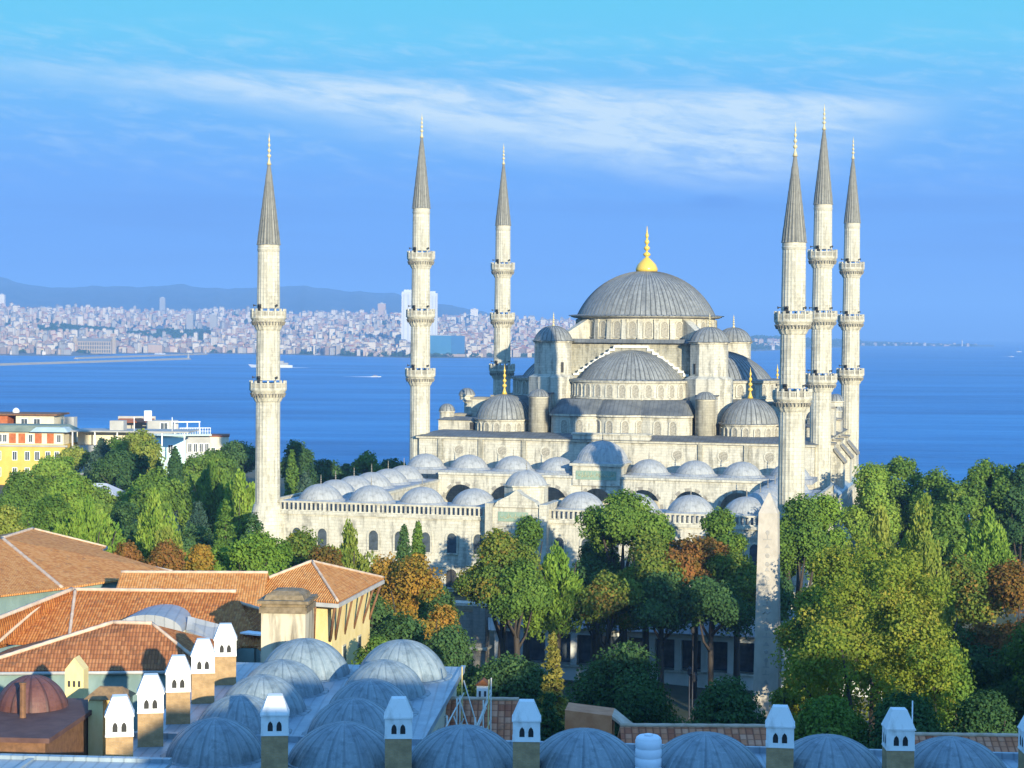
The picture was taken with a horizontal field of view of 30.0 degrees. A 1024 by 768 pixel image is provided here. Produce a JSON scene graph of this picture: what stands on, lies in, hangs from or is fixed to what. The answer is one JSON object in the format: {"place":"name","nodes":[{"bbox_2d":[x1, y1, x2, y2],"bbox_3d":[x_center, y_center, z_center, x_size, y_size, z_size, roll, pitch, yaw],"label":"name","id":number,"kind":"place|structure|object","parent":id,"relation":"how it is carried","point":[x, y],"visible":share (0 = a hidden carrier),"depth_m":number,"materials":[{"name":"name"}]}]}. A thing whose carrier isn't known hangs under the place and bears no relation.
{"place":"outdoors","nodes":[
{"label":"outdoors","id":0,"kind":"place"},
{"bbox_2d":[0,675,91,755],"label":"domed outbuilding","id":1,"kind":"structure","parent":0,"point":[40,714],"depth_m":101.09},
{"bbox_2d":[65,655,87,697],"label":"gabled vent","id":2,"kind":"object","parent":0,"point":[76,677],"visible":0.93,"depth_m":111.43,"materials":[{"name":"yellow paint"}]},
{"bbox_2d":[0,277,488,316],"bbox_3d":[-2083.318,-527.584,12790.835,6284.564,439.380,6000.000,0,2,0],"label":"hills","id":3,"kind":"structure","parent":0,"point":[294,299],"depth_m":12374.69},
{"bbox_2d":[0,315,533,357],"bbox_3d":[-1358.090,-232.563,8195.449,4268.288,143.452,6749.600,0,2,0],"label":"shore","id":4,"kind":"structure","parent":0,"point":[74,353],"depth_m":5253.36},
{"bbox_2d":[6,314,533,356],"bbox_3d":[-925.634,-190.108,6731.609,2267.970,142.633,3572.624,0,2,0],"label":"wood","id":5,"kind":"object","parent":4,"relation":"on","point":[173,333],"visible":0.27,"depth_m":6436.36,"materials":[{"name":"green plant"}]},
{"bbox_2d":[0,302,575,350],"bbox_3d":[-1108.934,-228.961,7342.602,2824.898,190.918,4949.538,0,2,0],"label":"city","id":6,"kind":"object","parent":4,"relation":"on","point":[367,329],"visible":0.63,"depth_m":6821.21},
{"bbox_2d":[401,290,437,341],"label":"tower","id":7,"kind":"structure","parent":4,"relation":"on","point":[405,324],"depth_m":5694.04,"materials":[{"name":"white concrete"}]},
{"bbox_2d":[430,335,465,356],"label":"glass block","id":8,"kind":"structure","parent":4,"relation":"on","point":[445,344],"depth_m":5094.23,"materials":[{"name":"blue glass"}]},
{"bbox_2d":[257,587,317,662],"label":"chimney stack","id":9,"kind":"object","parent":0,"point":[287,613],"visible":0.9,"depth_m":128.34,"materials":[{"name":"paint"}]},
{"bbox_2d":[0,340,1023,518],"bbox_3d":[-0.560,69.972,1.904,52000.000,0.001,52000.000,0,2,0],"label":"sea","id":10,"kind":"structure","parent":0,"point":[956,412],"depth_m":2071.09,"materials":[{"name":"liquid"}]},
{"bbox_2d":[750,335,993,350],"bbox_3d":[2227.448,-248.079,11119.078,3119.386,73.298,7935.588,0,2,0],"label":"headland","id":11,"kind":"structure","parent":10,"relation":"on","point":[835,342],"depth_m":8128.51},
{"bbox_2d":[0,466,1023,725],"bbox_3d":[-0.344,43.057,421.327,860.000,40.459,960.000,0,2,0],"label":"ground","id":12,"kind":"structure","parent":0,"point":[680,696],"depth_m":223.70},
{"bbox_2d":[0,468,51,525],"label":"tree","id":13,"kind":"object","parent":12,"relation":"on","point":[25,491],"visible":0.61,"depth_m":283.73,"materials":[{"name":"green plant"}]},
{"bbox_2d":[0,423,78,484],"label":"yellow house","id":14,"kind":"structure","parent":12,"relation":"on","point":[25,446],"depth_m":420.91,"materials":[{"name":"paint"}]},
{"bbox_2d":[0,408,80,441],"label":"terrace house","id":15,"kind":"structure","parent":12,"relation":"on","point":[15,415],"depth_m":446.95,"materials":[{"name":"beige paint"}]},
{"bbox_2d":[22,494,75,531],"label":"tree","id":16,"kind":"object","parent":12,"relation":"on","point":[49,512],"visible":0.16,"depth_m":224.22,"materials":[{"name":"green plant"}]},
{"bbox_2d":[31,455,76,480],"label":"tree","id":17,"kind":"object","parent":12,"relation":"on","point":[49,467],"visible":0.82,"depth_m":370.68,"materials":[{"name":"green plant"}]},
{"bbox_2d":[45,470,102,522],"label":"tree","id":18,"kind":"object","parent":12,"relation":"on","point":[72,488],"visible":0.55,"depth_m":298.21,"materials":[{"name":"green plant"}]},
{"bbox_2d":[0,527,172,646],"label":"tiled hall","id":19,"kind":"structure","parent":12,"relation":"on","point":[36,564],"depth_m":172.07,"materials":[{"name":"orange tile"}]},
{"bbox_2d":[52,494,125,552],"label":"tree","id":20,"kind":"object","parent":12,"relation":"on","point":[90,525],"visible":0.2,"depth_m":219.73,"materials":[{"name":"green plant"}]},
{"bbox_2d":[0,620,240,730],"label":"tiled hall","id":21,"kind":"structure","parent":12,"relation":"on","point":[126,654],"depth_m":129.92,"materials":[{"name":"orange tile"}]},
{"bbox_2d":[89,448,151,490],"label":"tree","id":22,"kind":"object","parent":12,"relation":"on","point":[123,468],"visible":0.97,"depth_m":348.37,"materials":[{"name":"green plant"}]},
{"bbox_2d":[109,501,141,544],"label":"tree","id":23,"kind":"object","parent":12,"relation":"on","point":[122,514],"visible":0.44,"depth_m":261.24,"materials":[{"name":"green plant"}]},
{"bbox_2d":[0,587,258,662],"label":"tiled hall","id":24,"kind":"structure","parent":12,"relation":"on","point":[67,611],"depth_m":143.20,"materials":[{"name":"orange tile"}]},
{"bbox_2d":[123,604,190,631],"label":"vaulted roof","id":25,"kind":"structure","parent":24,"relation":"attached to","point":[171,616],"depth_m":139.68,"materials":[{"name":"grey metal"}]},
{"bbox_2d":[70,417,198,484],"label":"white house","id":26,"kind":"structure","parent":12,"relation":"on","point":[88,438],"depth_m":425.23,"materials":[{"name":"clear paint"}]},
{"bbox_2d":[111,428,166,480],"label":"tree","id":27,"kind":"object","parent":12,"relation":"on","point":[140,442],"visible":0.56,"depth_m":377.51,"materials":[{"name":"green plant"}]},
{"bbox_2d":[125,466,187,518],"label":"tree","id":28,"kind":"object","parent":12,"relation":"on","point":[171,493],"visible":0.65,"depth_m":298.22,"materials":[{"name":"green plant"}]},
{"bbox_2d":[133,487,181,561],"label":"tree","id":29,"kind":"object","parent":12,"relation":"on","point":[153,520],"visible":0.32,"depth_m":230.67,"materials":[{"name":"green plant"}]},
{"bbox_2d":[143,539,187,570],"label":"bush","id":30,"kind":"object","parent":12,"relation":"on","point":[165,554],"visible":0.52,"depth_m":193.54,"materials":[{"name":"orange plant"}]},
{"bbox_2d":[144,410,211,472],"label":"apartment block","id":31,"kind":"structure","parent":12,"relation":"on","point":[198,442],"depth_m":443.36,"materials":[{"name":"white paint"}]},
{"bbox_2d":[116,570,269,606],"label":"tiled hall","id":32,"kind":"structure","parent":12,"relation":"on","point":[249,587],"depth_m":160.59,"materials":[{"name":"orange tile"}]},
{"bbox_2d":[179,521,216,559],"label":"tree","id":33,"kind":"object","parent":12,"relation":"on","point":[191,537],"visible":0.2,"depth_m":245.34,"materials":[{"name":"green plant"}]},
{"bbox_2d":[183,543,217,570],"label":"bush","id":34,"kind":"object","parent":12,"relation":"on","point":[200,557],"visible":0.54,"depth_m":195.86,"materials":[{"name":"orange plant"}]},
{"bbox_2d":[176,459,243,538],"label":"tree","id":35,"kind":"object","parent":12,"relation":"on","point":[209,492],"visible":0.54,"depth_m":298.66,"materials":[{"name":"green plant"}]},
{"bbox_2d":[214,468,254,541],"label":"tree","id":36,"kind":"object","parent":12,"relation":"on","point":[239,495],"visible":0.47,"depth_m":284.84,"materials":[{"name":"green plant"}]},
{"bbox_2d":[219,440,254,475],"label":"tree","id":37,"kind":"object","parent":12,"relation":"on","point":[244,454],"visible":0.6,"depth_m":427.43,"materials":[{"name":"green plant"}]},
{"bbox_2d":[225,530,294,575],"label":"tree","id":38,"kind":"object","parent":12,"relation":"on","point":[259,551],"visible":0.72,"depth_m":191.69,"materials":[{"name":"green plant"}]},
{"bbox_2d":[249,136,286,543],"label":"minaret","id":39,"kind":"object","parent":12,"relation":"on","point":[267,396],"visible":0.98,"depth_m":254.57,"materials":[{"name":"stone"}]},
{"bbox_2d":[280,439,314,486],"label":"tree","id":40,"kind":"object","parent":12,"relation":"on","point":[304,457],"visible":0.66,"depth_m":394.02,"materials":[{"name":"green plant"}]},
{"bbox_2d":[277,526,323,567],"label":"tree","id":41,"kind":"object","parent":12,"relation":"on","point":[302,543],"visible":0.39,"depth_m":204.34,"materials":[{"name":"green plant"}]},
{"bbox_2d":[299,458,344,485],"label":"tree","id":42,"kind":"object","parent":12,"relation":"on","point":[326,470],"visible":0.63,"depth_m":369.01,"materials":[{"name":"green plant"}]},
{"bbox_2d":[265,560,384,664],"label":"pavilion","id":43,"kind":"structure","parent":12,"relation":"on","point":[342,615],"depth_m":163.73,"materials":[{"name":"orange tile"}]},
{"bbox_2d":[326,518,378,572],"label":"tree","id":44,"kind":"object","parent":12,"relation":"on","point":[352,558],"visible":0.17,"depth_m":212.01,"materials":[{"name":"green plant"}]},
{"bbox_2d":[369,551,420,617],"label":"tree","id":45,"kind":"object","parent":12,"relation":"on","point":[386,567],"visible":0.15,"depth_m":189.69,"materials":[{"name":"orange plant"}]},
{"bbox_2d":[367,610,428,644],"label":"bush","id":46,"kind":"object","parent":12,"relation":"on","point":[402,626],"visible":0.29,"depth_m":171.88,"materials":[{"name":"green plant"}]},
{"bbox_2d":[377,552,459,644],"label":"tree","id":47,"kind":"object","parent":12,"relation":"on","point":[407,585],"visible":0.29,"depth_m":186.33,"materials":[{"name":"orange plant"}]},
{"bbox_2d":[405,117,434,460],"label":"minaret","id":48,"kind":"object","parent":12,"relation":"on","point":[421,263],"visible":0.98,"depth_m":310.08,"materials":[{"name":"stone"}]},
{"bbox_2d":[421,623,479,695],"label":"bush","id":49,"kind":"object","parent":12,"relation":"on","point":[448,646],"visible":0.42,"depth_m":164.56,"materials":[{"name":"green plant"}]},
{"bbox_2d":[425,600,491,669],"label":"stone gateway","id":50,"kind":"object","parent":12,"relation":"on","point":[474,623],"visible":0.25,"depth_m":227.05,"materials":[{"name":"stone"}]},
{"bbox_2d":[444,696,518,739],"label":"tiled outbuilding","id":51,"kind":"structure","parent":12,"relation":"on","point":[503,708],"depth_m":119.23,"materials":[{"name":"tile"}]},
{"bbox_2d":[445,667,491,729],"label":"scaffolding","id":52,"kind":"object","parent":51,"relation":"attached to","point":[461,710],"visible":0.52,"depth_m":115.83,"materials":[{"name":"grey metal"}]},
{"bbox_2d":[451,527,543,659],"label":"tree","id":53,"kind":"object","parent":12,"relation":"on","point":[500,550],"visible":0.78,"depth_m":200.82,"materials":[{"name":"green plant"}]},
{"bbox_2d":[489,146,514,394],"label":"minaret","id":54,"kind":"object","parent":12,"relation":"on","point":[502,324],"visible":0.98,"depth_m":358.33,"materials":[{"name":"stone"}]},
{"bbox_2d":[457,651,559,708],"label":"bush","id":55,"kind":"object","parent":12,"relation":"on","point":[510,675],"visible":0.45,"depth_m":159.32,"materials":[{"name":"green plant"}]},
{"bbox_2d":[487,557,555,658],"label":"tree","id":56,"kind":"object","parent":12,"relation":"on","point":[526,587],"visible":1,"depth_m":197.35,"materials":[{"name":"green plant"}]},
{"bbox_2d":[511,515,543,664],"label":"tree","id":57,"kind":"object","parent":12,"relation":"on","point":[529,530],"visible":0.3,"depth_m":223.89,"materials":[{"name":"green plant"}]},
{"bbox_2d":[540,692,564,740],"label":"conifer tree","id":58,"kind":"object","parent":12,"relation":"on","point":[550,725],"visible":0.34,"depth_m":124.23,"materials":[{"name":"green plant"}]},
{"bbox_2d":[537,631,568,729],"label":"conifer tree","id":59,"kind":"object","parent":12,"relation":"on","point":[553,657],"visible":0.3,"depth_m":138.40,"materials":[{"name":"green plant"}]},
{"bbox_2d":[521,540,585,690],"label":"tree","id":60,"kind":"object","parent":12,"relation":"on","point":[560,577],"visible":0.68,"depth_m":203.11,"materials":[{"name":"green plant"}]},
{"bbox_2d":[105,623,1023,767],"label":"domed building","id":61,"kind":"structure","parent":12,"relation":"on","point":[305,703],"depth_m":97.38,"materials":[{"name":"beige paint"}]},
{"bbox_2d":[0,753,171,767],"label":"terrace roof","id":62,"kind":"structure","parent":61,"relation":"attached to","point":[39,761],"depth_m":89.14,"materials":[{"name":"teal paint"}]},
{"bbox_2d":[85,686,135,755],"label":"roof hut","id":63,"kind":"object","parent":61,"relation":"on","point":[99,698],"visible":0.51,"depth_m":103.02,"materials":[{"name":"yellow paint"}]},
{"bbox_2d":[635,733,661,767],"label":"water tank","id":64,"kind":"object","parent":61,"relation":"on","point":[648,751],"visible":1,"depth_m":94.89,"materials":[{"name":"white plastic"}]},
{"bbox_2d":[277,229,861,595],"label":"mosque","id":65,"kind":"structure","parent":12,"relation":"on","point":[649,380],"depth_m":302.88,"materials":[{"name":"stone"}]},
{"bbox_2d":[570,554,623,679],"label":"tree","id":66,"kind":"object","parent":12,"relation":"on","point":[590,568],"visible":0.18,"depth_m":214.44,"materials":[{"name":"green plant"}]},
{"bbox_2d":[565,702,631,734],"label":"garden wall","id":67,"kind":"structure","parent":12,"relation":"on","point":[577,715],"depth_m":120.27,"materials":[{"name":"stone"}]},
{"bbox_2d":[574,569,646,653],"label":"tree","id":68,"kind":"object","parent":12,"relation":"on","point":[607,596],"visible":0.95,"depth_m":202.92,"materials":[{"name":"green plant"}]},
{"bbox_2d":[562,638,684,736],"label":"bush","id":69,"kind":"object","parent":12,"relation":"on","point":[626,686],"visible":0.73,"depth_m":149.64,"materials":[{"name":"green plant"}]},
{"bbox_2d":[574,488,676,652],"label":"tree","id":70,"kind":"object","parent":12,"relation":"on","point":[622,517],"visible":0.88,"depth_m":214.59,"materials":[{"name":"green plant"}]},
{"bbox_2d":[617,530,686,670],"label":"tree","id":71,"kind":"object","parent":12,"relation":"on","point":[647,554],"visible":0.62,"depth_m":207.36,"materials":[{"name":"green plant"}]},
{"bbox_2d":[620,570,691,692],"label":"tree","id":72,"kind":"object","parent":12,"relation":"on","point":[661,595],"visible":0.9,"depth_m":203.01,"materials":[{"name":"green plant"}]},
{"bbox_2d":[494,609,881,697],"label":"shop row","id":73,"kind":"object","parent":12,"relation":"on","point":[575,650],"visible":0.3,"depth_m":222.45,"materials":[{"name":"grey paint"}]},
{"bbox_2d":[617,723,765,745],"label":"tiled outbuilding","id":74,"kind":"structure","parent":12,"relation":"on","point":[750,734],"depth_m":112.46,"materials":[{"name":"tile"}]},
{"bbox_2d":[662,533,730,698],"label":"tree","id":75,"kind":"object","parent":12,"relation":"on","point":[694,555],"visible":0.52,"depth_m":212.91,"materials":[{"name":"orange plant"}]},
{"bbox_2d":[671,575,755,712],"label":"tree","id":76,"kind":"object","parent":12,"relation":"on","point":[706,598],"visible":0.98,"depth_m":201.59,"materials":[{"name":"green plant"}]},
{"bbox_2d":[681,674,765,723],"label":"bush","id":77,"kind":"object","parent":12,"relation":"on","point":[726,700],"visible":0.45,"depth_m":141.55,"materials":[{"name":"green plant"}]},
{"bbox_2d":[699,506,749,554],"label":"tree","id":78,"kind":"object","parent":12,"relation":"on","point":[718,525],"visible":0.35,"depth_m":225.71,"materials":[{"name":"green plant"}]},
{"bbox_2d":[704,548,756,683],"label":"tree","id":79,"kind":"object","parent":12,"relation":"on","point":[738,570],"visible":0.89,"depth_m":209.32,"materials":[{"name":"green plant"}]},
{"bbox_2d":[753,493,780,719],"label":"obelisk","id":80,"kind":"object","parent":12,"relation":"on","point":[766,679],"visible":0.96,"depth_m":174.66,"materials":[{"name":"stone"}]},
{"bbox_2d":[772,122,812,608],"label":"minaret","id":81,"kind":"object","parent":12,"relation":"on","point":[791,406],"visible":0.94,"depth_m":236.28,"materials":[{"name":"stone"}]},
{"bbox_2d":[780,493,831,609],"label":"tree","id":82,"kind":"object","parent":12,"relation":"on","point":[802,532],"visible":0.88,"depth_m":221.11,"materials":[{"name":"green plant"}]},
{"bbox_2d":[773,583,858,714],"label":"tree","id":83,"kind":"object","parent":12,"relation":"on","point":[788,630],"visible":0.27,"depth_m":160.81,"materials":[{"name":"green plant"}]},
{"bbox_2d":[805,104,837,491],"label":"minaret","id":84,"kind":"object","parent":12,"relation":"on","point":[822,263],"visible":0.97,"depth_m":293.20,"materials":[{"name":"stone"}]},
{"bbox_2d":[804,492,849,586],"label":"tree","id":85,"kind":"object","parent":12,"relation":"on","point":[830,506],"visible":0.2,"depth_m":225.26,"materials":[{"name":"green plant"}]},
{"bbox_2d":[793,694,873,744],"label":"bush","id":86,"kind":"object","parent":12,"relation":"on","point":[828,715],"visible":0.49,"depth_m":135.44,"materials":[{"name":"green plant"}]},
{"bbox_2d":[793,544,885,696],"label":"tree","id":87,"kind":"object","parent":12,"relation":"on","point":[830,568],"visible":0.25,"depth_m":167.42,"materials":[{"name":"green plant"}]},
{"bbox_2d":[836,139,864,469],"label":"minaret","id":88,"kind":"object","parent":12,"relation":"on","point":[850,325],"visible":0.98,"depth_m":341.50,"materials":[{"name":"stone"}]},
{"bbox_2d":[768,536,968,741],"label":"tree","id":89,"kind":"object","parent":12,"relation":"on","point":[898,637],"visible":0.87,"depth_m":145.35,"materials":[{"name":"green plant"}]},
{"bbox_2d":[839,461,901,546],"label":"tree","id":90,"kind":"object","parent":12,"relation":"on","point":[870,485],"visible":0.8,"depth_m":282.53,"materials":[{"name":"green plant"}]},
{"bbox_2d":[842,506,898,704],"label":"tree","id":91,"kind":"object","parent":12,"relation":"on","point":[877,525],"visible":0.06,"depth_m":185.94,"materials":[{"name":"green plant"}]},
{"bbox_2d":[867,455,923,559],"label":"tree","id":92,"kind":"object","parent":12,"relation":"on","point":[899,466],"visible":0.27,"depth_m":289.85,"materials":[{"name":"green plant"}]},
{"bbox_2d":[858,689,946,748],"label":"bush","id":93,"kind":"object","parent":12,"relation":"on","point":[924,717],"visible":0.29,"depth_m":133.77,"materials":[{"name":"green plant"}]},
{"bbox_2d":[873,492,957,700],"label":"tree","id":94,"kind":"object","parent":12,"relation":"on","point":[926,548],"visible":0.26,"depth_m":171.63,"materials":[{"name":"green plant"}]},
{"bbox_2d":[903,466,953,539],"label":"tree","id":95,"kind":"object","parent":12,"relation":"on","point":[934,483],"visible":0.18,"depth_m":284.12,"materials":[{"name":"green plant"}]},
{"bbox_2d":[918,502,971,567],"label":"tree","id":96,"kind":"object","parent":12,"relation":"on","point":[948,529],"visible":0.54,"depth_m":238.53,"materials":[{"name":"green plant"}]},
{"bbox_2d":[918,640,977,729],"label":"bush","id":97,"kind":"object","parent":12,"relation":"on","point":[962,693],"visible":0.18,"depth_m":149.58,"materials":[{"name":"green plant"}]},
{"bbox_2d":[919,624,1000,718],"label":"tree","id":98,"kind":"object","parent":12,"relation":"on","point":[980,662],"visible":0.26,"depth_m":170.15,"materials":[{"name":"green plant"}]},
{"bbox_2d":[915,732,1017,751],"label":"tiled outbuilding","id":99,"kind":"structure","parent":12,"relation":"on","point":[1000,742],"depth_m":112.50,"materials":[{"name":"tile"}]},
{"bbox_2d":[941,553,1004,643],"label":"tree","id":100,"kind":"object","parent":12,"relation":"on","point":[967,580],"visible":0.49,"depth_m":183.95,"materials":[{"name":"green plant"}]},
{"bbox_2d":[940,687,1017,732],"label":"bush","id":101,"kind":"object","parent":12,"relation":"on","point":[982,713],"visible":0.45,"depth_m":137.62,"materials":[{"name":"green plant"}]},
{"bbox_2d":[940,457,1023,560],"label":"tree","id":102,"kind":"object","parent":12,"relation":"on","point":[971,497],"visible":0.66,"depth_m":278.10,"materials":[{"name":"green plant"}]},
{"bbox_2d":[948,505,1017,614],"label":"tree","id":103,"kind":"object","parent":12,"relation":"on","point":[986,544],"visible":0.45,"depth_m":234.57,"materials":[{"name":"green plant"}]},
{"bbox_2d":[961,557,1023,673],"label":"tree","id":104,"kind":"object","parent":12,"relation":"on","point":[1005,589],"visible":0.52,"depth_m":171.35,"materials":[{"name":"orange plant"}]},
{"bbox_2d":[971,642,1023,731],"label":"tree","id":105,"kind":"object","parent":12,"relation":"on","point":[1007,686],"visible":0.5,"depth_m":164.46,"materials":[{"name":"green plant"}]},
{"bbox_2d":[989,462,1023,567],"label":"tree","id":106,"kind":"object","parent":12,"relation":"on","point":[1013,526],"visible":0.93,"depth_m":273.76,"materials":[{"name":"green plant"}]},
{"bbox_2d":[999,621,1023,728],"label":"tree","id":107,"kind":"object","parent":12,"relation":"on","point":[1019,639],"visible":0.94,"depth_m":160.57,"materials":[{"name":"green plant"}]},
{"bbox_2d":[0,0,1023,340],"label":"sky","id":108,"kind":"structure","parent":0,"point":[134,134],"materials":[{"name":"blue"}]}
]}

